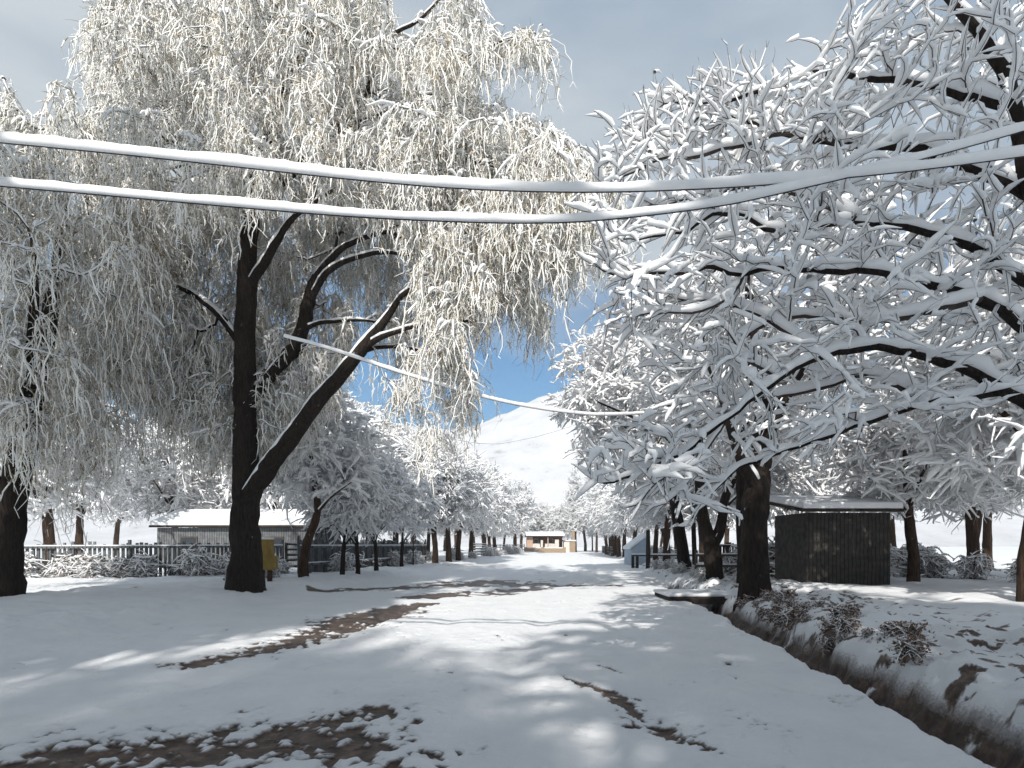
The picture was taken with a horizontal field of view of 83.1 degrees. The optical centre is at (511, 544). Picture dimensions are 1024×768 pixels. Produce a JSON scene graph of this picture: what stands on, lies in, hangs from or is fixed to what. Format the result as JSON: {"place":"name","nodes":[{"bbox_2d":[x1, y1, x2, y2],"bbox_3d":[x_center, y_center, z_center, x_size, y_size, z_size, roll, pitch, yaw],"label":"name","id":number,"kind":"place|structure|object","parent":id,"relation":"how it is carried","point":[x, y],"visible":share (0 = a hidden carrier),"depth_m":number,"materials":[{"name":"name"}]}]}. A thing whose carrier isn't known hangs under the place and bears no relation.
{"place":"outdoors","nodes":[
{"label":"outdoors","id":0,"kind":"place"},
{"bbox_2d":[0,547,1023,767],"bbox_3d":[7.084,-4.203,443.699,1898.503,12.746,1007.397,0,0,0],"label":"ground","id":1,"kind":"structure","parent":0,"point":[581,658],"depth_m":6.98,"materials":[{"name":"white snow"}]},
{"bbox_2d":[24,550,49,577],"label":"shrub","id":2,"kind":"object","parent":1,"relation":"on","point":[29,564],"visible":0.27,"depth_m":22.22,"materials":[{"name":"white plant"}]},
{"bbox_2d":[41,556,75,574],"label":"shrub","id":3,"kind":"object","parent":1,"relation":"on","point":[61,559],"visible":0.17,"depth_m":22.63,"materials":[{"name":"white plant"}]},
{"bbox_2d":[42,558,79,577],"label":"shrub","id":4,"kind":"object","parent":1,"relation":"on","point":[63,570],"visible":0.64,"depth_m":22.40,"materials":[{"name":"white plant"}]},
{"bbox_2d":[0,366,142,563],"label":"roadside tree","id":5,"kind":"object","parent":1,"relation":"on","point":[48,519],"visible":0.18,"depth_m":29.87,"materials":[{"name":"white plant"}]},
{"bbox_2d":[34,400,131,553],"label":"roadside tree","id":6,"kind":"object","parent":1,"relation":"on","point":[97,507],"visible":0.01,"depth_m":40.10,"materials":[{"name":"white plant"}]},
{"bbox_2d":[67,558,110,577],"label":"shrub","id":7,"kind":"object","parent":1,"relation":"on","point":[87,570],"visible":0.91,"depth_m":22.46,"materials":[{"name":"white plant"}]},
{"bbox_2d":[70,548,113,577],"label":"shrub","id":8,"kind":"object","parent":1,"relation":"on","point":[86,556],"visible":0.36,"depth_m":22.91,"materials":[{"name":"white plant"}]},
{"bbox_2d":[0,75,216,596],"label":"willow tree","id":9,"kind":"object","parent":1,"relation":"on","point":[31,401],"visible":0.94,"depth_m":14.42,"materials":[{"name":"white plant"}]},
{"bbox_2d":[101,553,131,577],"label":"shrub","id":10,"kind":"object","parent":1,"relation":"on","point":[120,563],"visible":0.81,"depth_m":23.38,"materials":[{"name":"white plant"}]},
{"bbox_2d":[84,471,151,555],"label":"roadside tree","id":11,"kind":"object","parent":1,"relation":"on","point":[124,517],"visible":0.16,"depth_m":69.48,"materials":[{"name":"white plant"}]},
{"bbox_2d":[121,558,158,577],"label":"shrub","id":12,"kind":"object","parent":1,"relation":"on","point":[135,571],"visible":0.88,"depth_m":23.40,"materials":[{"name":"white plant"}]},
{"bbox_2d":[121,549,166,577],"bbox_3d":[-15.132,1.019,23.867,1.964,1.677,1.763,0,0,16],"label":"shrub","id":13,"kind":"object","parent":1,"relation":"on","point":[151,559],"visible":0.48,"depth_m":23.75,"materials":[{"name":"white plant"}]},
{"bbox_2d":[24,540,283,577],"bbox_3d":[-14.947,0.680,24.330,9.963,1.872,0.186,0,0,-22],"label":"board fence","id":14,"kind":"object","parent":1,"relation":"on","point":[130,548],"visible":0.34,"depth_m":24.05,"materials":[{"name":"wood"}]},
{"bbox_2d":[106,414,221,527],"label":"roadside tree","id":15,"kind":"object","parent":1,"relation":"on","point":[168,501],"visible":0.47,"depth_m":36.49,"materials":[{"name":"white plant"}]},
{"bbox_2d":[166,542,219,576],"bbox_3d":[-12.947,0.808,23.409,2.135,1.823,1.917,0,0,-13],"label":"shrub","id":16,"kind":"object","parent":1,"relation":"on","point":[196,563],"visible":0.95,"depth_m":23.20,"materials":[{"name":"white plant"}]},
{"bbox_2d":[166,456,231,527],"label":"roadside tree","id":17,"kind":"object","parent":1,"relation":"on","point":[221,503],"visible":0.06,"depth_m":50.35,"materials":[{"name":"white plant"}]},
{"bbox_2d":[149,509,340,567],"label":"shed","id":18,"kind":"structure","parent":1,"relation":"on","point":[212,525],"depth_m":33.00,"materials":[{"name":"snow"},{"name":"corrugated metal"}]},
{"bbox_2d":[186,393,331,527],"bbox_3d":[-15.476,-4.652,36.763,9.242,12.468,8.989,0,0,0],"label":"roadside tree","id":19,"kind":"object","parent":1,"relation":"on","point":[274,503],"visible":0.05,"depth_m":35.99,"materials":[{"name":"white plant"}]},
{"bbox_2d":[262,538,277,580],"bbox_3d":[-8.668,0.613,20.385,0.703,1.718,0.410,0,0,0],"label":"yellow box","id":20,"kind":"object","parent":1,"relation":"on","point":[270,561],"visible":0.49,"depth_m":20.22,"materials":[{"name":"paint"}]},
{"bbox_2d":[285,542,296,567],"bbox_3d":[-10.358,0.683,28.355,0.176,1.697,3.214,0,0,3],"label":"rail fence","id":21,"kind":"object","parent":1,"relation":"on","point":[287,549],"visible":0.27,"depth_m":27.00,"materials":[{"name":"grey wood"}]},
{"bbox_2d":[263,390,398,576],"bbox_3d":[-7.697,-2.307,23.208,5.072,8.062,5.480,0,0,-37],"label":"roadside tree","id":22,"kind":"object","parent":1,"relation":"on","point":[308,472],"visible":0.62,"depth_m":22.62,"materials":[{"name":"white plant"}]},
{"bbox_2d":[327,548,360,570],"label":"shrub","id":23,"kind":"object","parent":1,"relation":"on","point":[348,557],"visible":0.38,"depth_m":28.65,"materials":[{"name":"white plant"}]},
{"bbox_2d":[283,443,405,574],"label":"young tree","id":24,"kind":"object","parent":1,"relation":"on","point":[351,517],"visible":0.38,"depth_m":24.26,"materials":[{"name":"white plant"}]},
{"bbox_2d":[299,470,412,573],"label":"young tree","id":25,"kind":"object","parent":1,"relation":"on","point":[387,501],"visible":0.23,"depth_m":25.35,"materials":[{"name":"white plant"}]},
{"bbox_2d":[61,0,652,592],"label":"willow tree","id":26,"kind":"object","parent":1,"relation":"on","point":[247,384],"visible":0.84,"depth_m":14.53,"materials":[{"name":"white plant"}]},
{"bbox_2d":[283,334,661,415],"bbox_3d":[-0.302,-4.119,14.502,10.262,1.700,1.209,0,0,-16],"label":"overhead cable","id":27,"kind":"object","parent":26,"relation":"hanging from","point":[405,373],"visible":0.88,"depth_m":13.93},
{"bbox_2d":[297,536,426,573],"bbox_3d":[-8.086,0.565,34.996,0.197,2.068,18.368,0,0,9],"label":"board fence","id":28,"kind":"object","parent":1,"relation":"on","point":[321,551],"visible":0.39,"depth_m":31.70,"materials":[{"name":"wood"}]},
{"bbox_2d":[325,391,417,542],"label":"roadside tree","id":29,"kind":"object","parent":1,"relation":"on","point":[376,422],"visible":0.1,"depth_m":42.23,"materials":[{"name":"white plant"}]},
{"bbox_2d":[335,450,428,570],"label":"young tree","id":30,"kind":"object","parent":1,"relation":"on","point":[397,519],"visible":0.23,"depth_m":27.15,"materials":[{"name":"white plant"}]},
{"bbox_2d":[388,548,405,566],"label":"shrub","id":31,"kind":"object","parent":1,"relation":"on","point":[394,558],"visible":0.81,"depth_m":36.62,"materials":[{"name":"white plant"}]},
{"bbox_2d":[381,467,447,566],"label":"young tree","id":32,"kind":"object","parent":1,"relation":"on","point":[422,511],"visible":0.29,"depth_m":34.24,"materials":[{"name":"white plant"}]},
{"bbox_2d":[405,548,425,564],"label":"shrub","id":33,"kind":"object","parent":1,"relation":"on","point":[416,556],"visible":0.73,"depth_m":39.62,"materials":[{"name":"white plant"}]},
{"bbox_2d":[391,431,482,562],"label":"roadside tree","id":34,"kind":"object","parent":1,"relation":"on","point":[441,469],"visible":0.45,"depth_m":41.32,"materials":[{"name":"white plant"}]},
{"bbox_2d":[418,446,494,561],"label":"roadside tree","id":35,"kind":"object","parent":1,"relation":"on","point":[482,492],"visible":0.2,"depth_m":44.31,"materials":[{"name":"white plant"}]},
{"bbox_2d":[437,445,502,560],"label":"roadside tree","id":36,"kind":"object","parent":1,"relation":"on","point":[486,502],"visible":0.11,"depth_m":48.32,"materials":[{"name":"white plant"}]},
{"bbox_2d":[450,467,509,556],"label":"roadside tree","id":37,"kind":"object","parent":1,"relation":"on","point":[493,508],"visible":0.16,"depth_m":57.35,"materials":[{"name":"white plant"}]},
{"bbox_2d":[469,487,517,546],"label":"roadside tree","id":38,"kind":"object","parent":1,"relation":"on","point":[498,526],"visible":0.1,"depth_m":73.34,"materials":[{"name":"white plant"}]},
{"bbox_2d":[478,459,518,542],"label":"roadside tree","id":39,"kind":"object","parent":1,"relation":"on","point":[504,483],"visible":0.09,"depth_m":72.87,"materials":[{"name":"white plant"}]},
{"bbox_2d":[486,503,517,546],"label":"roadside tree","id":40,"kind":"object","parent":1,"relation":"on","point":[506,527],"visible":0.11,"depth_m":79.80,"materials":[{"name":"white plant"}]},
{"bbox_2d":[496,509,524,545],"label":"roadside tree","id":41,"kind":"object","parent":1,"relation":"on","point":[514,528],"visible":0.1,"depth_m":95.63,"materials":[{"name":"white plant"}]},
{"bbox_2d":[504,479,543,546],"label":"roadside tree","id":42,"kind":"object","parent":1,"relation":"on","point":[523,499],"visible":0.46,"depth_m":96.01,"materials":[{"name":"white plant"}]},
{"bbox_2d":[516,492,546,550],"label":"roadside tree","id":43,"kind":"object","parent":1,"relation":"on","point":[533,528],"visible":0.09,"depth_m":127.69,"materials":[{"name":"white plant"}]},
{"bbox_2d":[532,500,555,530],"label":"roadside tree","id":44,"kind":"object","parent":1,"relation":"on","point":[541,525],"visible":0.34,"depth_m":128.54,"materials":[{"name":"white plant"}]},
{"bbox_2d":[524,547,565,552],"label":"stone wall","id":45,"kind":"structure","parent":1,"relation":"on","point":[549,549],"depth_m":111.80,"materials":[{"name":"stone"}]},
{"bbox_2d":[525,531,575,551],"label":"house","id":46,"kind":"structure","parent":1,"relation":"on","point":[543,538],"depth_m":116.60,"materials":[{"name":"beige paint"}]},
{"bbox_2d":[542,502,571,538],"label":"roadside tree","id":47,"kind":"object","parent":1,"relation":"on","point":[559,523],"visible":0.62,"depth_m":125.30,"materials":[{"name":"white plant"}]},
{"bbox_2d":[562,467,585,551],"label":"poplar tree","id":48,"kind":"object","parent":1,"relation":"on","point":[571,507],"visible":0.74,"depth_m":121.22,"materials":[{"name":"white plant"}]},
{"bbox_2d":[575,486,607,554],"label":"roadside tree","id":49,"kind":"object","parent":1,"relation":"on","point":[581,507],"visible":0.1,"depth_m":91.70,"materials":[{"name":"white plant"}]},
{"bbox_2d":[581,474,614,555],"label":"roadside tree","id":50,"kind":"object","parent":1,"relation":"on","point":[602,531],"visible":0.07,"depth_m":79.72,"materials":[{"name":"white plant"}]},
{"bbox_2d":[582,483,639,556],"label":"roadside tree","id":51,"kind":"object","parent":1,"relation":"on","point":[596,493],"visible":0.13,"depth_m":70.51,"materials":[{"name":"white plant"}]},
{"bbox_2d":[592,484,640,556],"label":"roadside tree","id":52,"kind":"object","parent":1,"relation":"on","point":[602,512],"visible":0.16,"depth_m":65.41,"materials":[{"name":"white plant"}]},
{"bbox_2d":[540,294,695,571],"bbox_3d":[6.835,-5.667,30.276,10.676,14.970,10.126,0,0,0],"label":"roadside tree","id":53,"kind":"object","parent":1,"relation":"on","point":[589,388],"visible":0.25,"depth_m":28.50,"materials":[{"name":"white plant"}]},
{"bbox_2d":[601,482,655,538],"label":"roadside tree","id":54,"kind":"object","parent":1,"relation":"on","point":[615,513],"visible":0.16,"depth_m":59.36,"materials":[{"name":"white plant"}]},
{"bbox_2d":[623,533,645,564],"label":"lean to","id":55,"kind":"object","parent":1,"relation":"on","point":[636,544],"visible":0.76,"depth_m":42.79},
{"bbox_2d":[615,483,672,559],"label":"roadside tree","id":56,"kind":"object","parent":1,"relation":"on","point":[655,541],"visible":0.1,"depth_m":48.18,"materials":[{"name":"white plant"}]},
{"bbox_2d":[646,528,649,568],"bbox_3d":[8.502,0.309,36.078,0.294,2.740,0.294,0,0,0],"label":"post","id":57,"kind":"object","parent":1,"relation":"on","point":[647,547],"visible":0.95,"depth_m":35.96,"materials":[{"name":"brown wood"}]},
{"bbox_2d":[631,553,691,567],"bbox_3d":[9.861,1.148,37.551,4.180,1.142,0.120,0,0,0],"label":"fence","id":58,"kind":"object","parent":1,"relation":"on","point":[637,555],"visible":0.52,"depth_m":37.50,"materials":[{"name":"grey wood"}]},
{"bbox_2d":[617,483,707,561],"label":"roadside tree","id":59,"kind":"object","parent":1,"relation":"on","point":[666,510],"visible":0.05,"depth_m":42.61,"materials":[{"name":"white plant"}]},
{"bbox_2d":[684,485,696,564],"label":"roadside tree","id":60,"kind":"object","parent":1,"relation":"on","point":[693,535],"depth_m":32.90,"materials":[{"name":"plant"}]},
{"bbox_2d":[653,589,733,603],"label":"plank bridge","id":61,"kind":"structure","parent":1,"relation":"on","point":[704,596],"depth_m":16.18,"materials":[{"name":"brown wood"}]},
{"bbox_2d":[660,486,735,561],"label":"roadside tree","id":62,"kind":"object","parent":1,"relation":"on","point":[701,550],"visible":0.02,"depth_m":43.78,"materials":[{"name":"white plant"}]},
{"bbox_2d":[691,567,706,582],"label":"shrub","id":63,"kind":"object","parent":1,"relation":"on","point":[700,575],"visible":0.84,"depth_m":21.12,"materials":[{"name":"white plant"}]},
{"bbox_2d":[695,550,736,568],"bbox_3d":[10.202,0.897,24.374,4.797,1.321,0.174,0,0,10],"label":"picket fence","id":64,"kind":"object","parent":1,"relation":"on","point":[697,564],"visible":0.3,"depth_m":24.64,"materials":[{"name":"grey wood"}]},
{"bbox_2d":[597,275,846,580],"bbox_3d":[7.321,-3.980,21.063,8.898,11.623,7.943,0,0,0],"label":"roadside tree","id":65,"kind":"object","parent":1,"relation":"on","point":[711,538],"visible":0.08,"depth_m":20.77,"materials":[{"name":"white plant"}]},
{"bbox_2d":[710,494,735,543],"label":"roadside tree","id":66,"kind":"object","parent":1,"relation":"on","point":[726,535],"visible":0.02,"depth_m":69.81,"materials":[{"name":"white plant"}]},
{"bbox_2d":[722,550,736,573],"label":"shrub","id":67,"kind":"object","parent":1,"relation":"on","point":[728,559],"visible":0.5,"depth_m":25.58,"materials":[{"name":"white plant"}]},
{"bbox_2d":[655,251,819,583],"bbox_3d":[7.426,-3.825,18.730,5.771,11.094,5.732,0,0,0],"label":"roadside tree","id":68,"kind":"object","parent":1,"relation":"on","point":[740,482],"visible":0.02,"depth_m":18.28,"materials":[{"name":"white plant"}]},
{"bbox_2d":[675,409,824,529],"bbox_3d":[10.788,-3.182,26.858,7.024,9.476,6.831,0,0,-36],"label":"roadside tree","id":69,"kind":"object","parent":1,"relation":"on","point":[784,472],"visible":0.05,"depth_m":25.61,"materials":[{"name":"white plant"}]},
{"bbox_2d":[734,537,774,576],"bbox_3d":[10.586,0.805,23.846,2.868,2.448,2.574,0,0,38],"label":"shrub","id":70,"kind":"object","parent":1,"relation":"on","point":[771,550],"visible":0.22,"depth_m":23.49,"materials":[{"name":"white plant"}]},
{"bbox_2d":[753,590,777,602],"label":"shrub","id":71,"kind":"object","parent":1,"relation":"on","point":[769,597],"visible":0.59,"depth_m":13.81,"materials":[{"name":"brown plant"}]},
{"bbox_2d":[754,608,778,624],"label":"shrub","id":72,"kind":"object","parent":1,"relation":"on","point":[769,614],"visible":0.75,"depth_m":11.96,"materials":[{"name":"brown plant"}]},
{"bbox_2d":[768,588,801,602],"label":"shrub","id":73,"kind":"object","parent":1,"relation":"on","point":[786,594],"visible":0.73,"depth_m":12.92,"materials":[{"name":"plant"}]},
{"bbox_2d":[768,610,806,630],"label":"shrub","id":74,"kind":"object","parent":1,"relation":"on","point":[790,620],"visible":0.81,"depth_m":10.82,"materials":[{"name":"brown plant"}]},
{"bbox_2d":[598,149,985,611],"bbox_3d":[7.198,-4.060,15.419,9.559,11.896,8.875,0,0,0],"label":"roadside tree","id":75,"kind":"object","parent":1,"relation":"on","point":[754,572],"visible":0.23,"depth_m":14.57,"materials":[{"name":"white plant"}]},
{"bbox_2d":[562,0,1023,557],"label":"roadside tree","id":76,"kind":"object","parent":1,"relation":"on","point":[822,120],"visible":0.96,"depth_m":7.14,"materials":[{"name":"white plant"}]},
{"bbox_2d":[0,131,1023,192],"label":"overhead cable","id":77,"kind":"object","parent":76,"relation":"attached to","point":[420,180],"visible":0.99,"depth_m":5.58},
{"bbox_2d":[0,121,1023,223],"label":"overhead cable","id":78,"kind":"object","parent":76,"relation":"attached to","point":[494,218],"visible":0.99,"depth_m":5.58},
{"bbox_2d":[777,603,811,626],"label":"shrub","id":79,"kind":"object","parent":1,"relation":"on","point":[793,609],"visible":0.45,"depth_m":10.84,"materials":[{"name":"brown plant"}]},
{"bbox_2d":[768,402,852,522],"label":"roadside tree","id":80,"kind":"object","parent":1,"relation":"on","point":[823,487],"visible":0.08,"depth_m":32.18,"materials":[{"name":"white plant"}]},
{"bbox_2d":[768,474,864,527],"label":"roadside tree","id":81,"kind":"object","parent":1,"relation":"on","point":[840,493],"visible":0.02,"depth_m":40.23,"materials":[{"name":"white plant"}]},
{"bbox_2d":[812,617,836,634],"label":"shrub","id":82,"kind":"object","parent":1,"relation":"on","point":[824,623],"visible":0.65,"depth_m":9.50,"materials":[{"name":"brown plant"}]},
{"bbox_2d":[816,634,836,654],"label":"shrub","id":83,"kind":"object","parent":1,"relation":"on","point":[826,642],"visible":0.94,"depth_m":9.20,"materials":[{"name":"brown plant"}]},
{"bbox_2d":[770,495,904,584],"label":"shed","id":84,"kind":"structure","parent":1,"relation":"on","point":[842,548],"depth_m":20.00,"materials":[{"name":"brown wood"}]},
{"bbox_2d":[820,604,856,622],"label":"shrub","id":85,"kind":"object","parent":1,"relation":"on","point":[836,611],"visible":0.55,"depth_m":9.91,"materials":[{"name":"brown plant"}]},
{"bbox_2d":[828,603,863,620],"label":"shrub","id":86,"kind":"object","parent":1,"relation":"on","point":[853,610],"visible":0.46,"depth_m":9.87,"materials":[{"name":"brown plant"}]},
{"bbox_2d":[826,614,870,634],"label":"shrub","id":87,"kind":"object","parent":1,"relation":"on","point":[846,624],"visible":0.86,"depth_m":9.15,"materials":[{"name":"brown plant"}]},
{"bbox_2d":[837,457,931,546],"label":"roadside tree","id":88,"kind":"object","parent":1,"relation":"on","point":[892,529],"visible":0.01,"depth_m":43.82,"materials":[{"name":"white plant"}]},
{"bbox_2d":[871,620,911,638],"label":"shrub","id":89,"kind":"object","parent":1,"relation":"on","point":[887,627],"visible":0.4,"depth_m":8.34,"materials":[{"name":"brown plant"}]},
{"bbox_2d":[890,543,907,576],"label":"shrub","id":90,"kind":"object","parent":1,"relation":"on","point":[893,553],"visible":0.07,"depth_m":23.95,"materials":[{"name":"white plant"}]},
{"bbox_2d":[877,621,937,644],"bbox_3d":[5.360,1.259,7.759,0.517,0.498,0.640,0,0,-37],"label":"shrub","id":91,"kind":"object","parent":1,"relation":"on","point":[913,630],"visible":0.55,"depth_m":7.75,"materials":[{"name":"brown plant"}]},
{"bbox_2d":[894,544,923,576],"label":"shrub","id":92,"kind":"object","parent":1,"relation":"on","point":[902,564],"visible":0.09,"depth_m":24.57,"materials":[{"name":"white plant"}]},
{"bbox_2d":[878,635,943,667],"bbox_3d":[4.926,1.334,7.087,0.650,0.506,0.525,0,0,10],"label":"shrub","id":93,"kind":"object","parent":1,"relation":"on","point":[911,647],"visible":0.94,"depth_m":7.07,"materials":[{"name":"brown plant"}]},
{"bbox_2d":[814,359,1015,581],"bbox_3d":[14.341,-2.889,20.718,6.654,8.977,6.472,0,0,-21],"label":"roadside tree","id":94,"kind":"object","parent":1,"relation":"on","point":[894,481],"visible":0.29,"depth_m":20.15,"materials":[{"name":"white plant"}]},
{"bbox_2d":[893,542,952,576],"bbox_3d":[17.471,0.892,24.718,2.516,2.394,2.804,0,0,0],"label":"shrub","id":95,"kind":"object","parent":1,"relation":"on","point":[931,549],"visible":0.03,"depth_m":24.51,"materials":[{"name":"white plant"}]},
{"bbox_2d":[906,546,958,578],"bbox_3d":[17.233,1.009,23.698,1.998,1.900,2.226,0,0,15],"label":"shrub","id":96,"kind":"object","parent":1,"relation":"on","point":[933,565],"visible":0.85,"depth_m":23.49,"materials":[{"name":"white plant"}]},
{"bbox_2d":[875,190,1023,601],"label":"roadside tree","id":97,"kind":"object","parent":1,"relation":"on","point":[957,448],"visible":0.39,"depth_m":14.01,"materials":[{"name":"white plant"}]},
{"bbox_2d":[884,427,1023,559],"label":"roadside tree","id":98,"kind":"object","parent":1,"relation":"on","point":[972,537],"visible":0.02,"depth_m":24.83,"materials":[{"name":"white plant"}]},
{"bbox_2d":[908,357,1023,504],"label":"roadside tree","id":99,"kind":"object","parent":1,"relation":"on","point":[1014,472],"visible":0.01,"depth_m":18.57,"materials":[{"name":"white plant"}]},
{"bbox_2d":[915,486,1023,538],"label":"roadside tree","id":100,"kind":"object","parent":1,"relation":"on","point":[979,514],"depth_m":29.48,"materials":[{"name":"white plant"}]},
{"bbox_2d":[946,549,1004,579],"bbox_3d":[18.303,1.022,22.932,1.825,1.736,2.034,0,0,9],"label":"shrub","id":101,"kind":"object","parent":1,"relation":"on","point":[972,566],"visible":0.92,"depth_m":22.67,"materials":[{"name":"white plant"}]},
{"bbox_2d":[938,499,1023,567],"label":"roadside tree","id":102,"kind":"object","parent":1,"relation":"on","point":[987,540],"visible":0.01,"depth_m":33.79,"materials":[{"name":"white plant"}]},
{"bbox_2d":[983,455,1023,509],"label":"roadside tree","id":103,"kind":"object","parent":1,"relation":"on","point":[1010,483],"visible":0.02,"depth_m":23.13,"materials":[{"name":"white plant"}]},
{"bbox_2d":[1000,559,1016,582],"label":"shrub","id":104,"kind":"object","parent":1,"relation":"on","point":[1012,569],"visible":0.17,"depth_m":21.03,"materials":[{"name":"white plant"}]},
{"bbox_2d":[0,0,1023,430],"label":"sky","id":105,"kind":"structure","parent":0,"point":[614,48],"materials":[{"name":"blue"}]},
{"bbox_2d":[24,391,1023,546],"bbox_3d":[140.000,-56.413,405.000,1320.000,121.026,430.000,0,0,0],"label":"mountain","id":106,"kind":"structure","parent":0,"point":[541,465],"depth_m":283.25,"materials":[{"name":"snow"}]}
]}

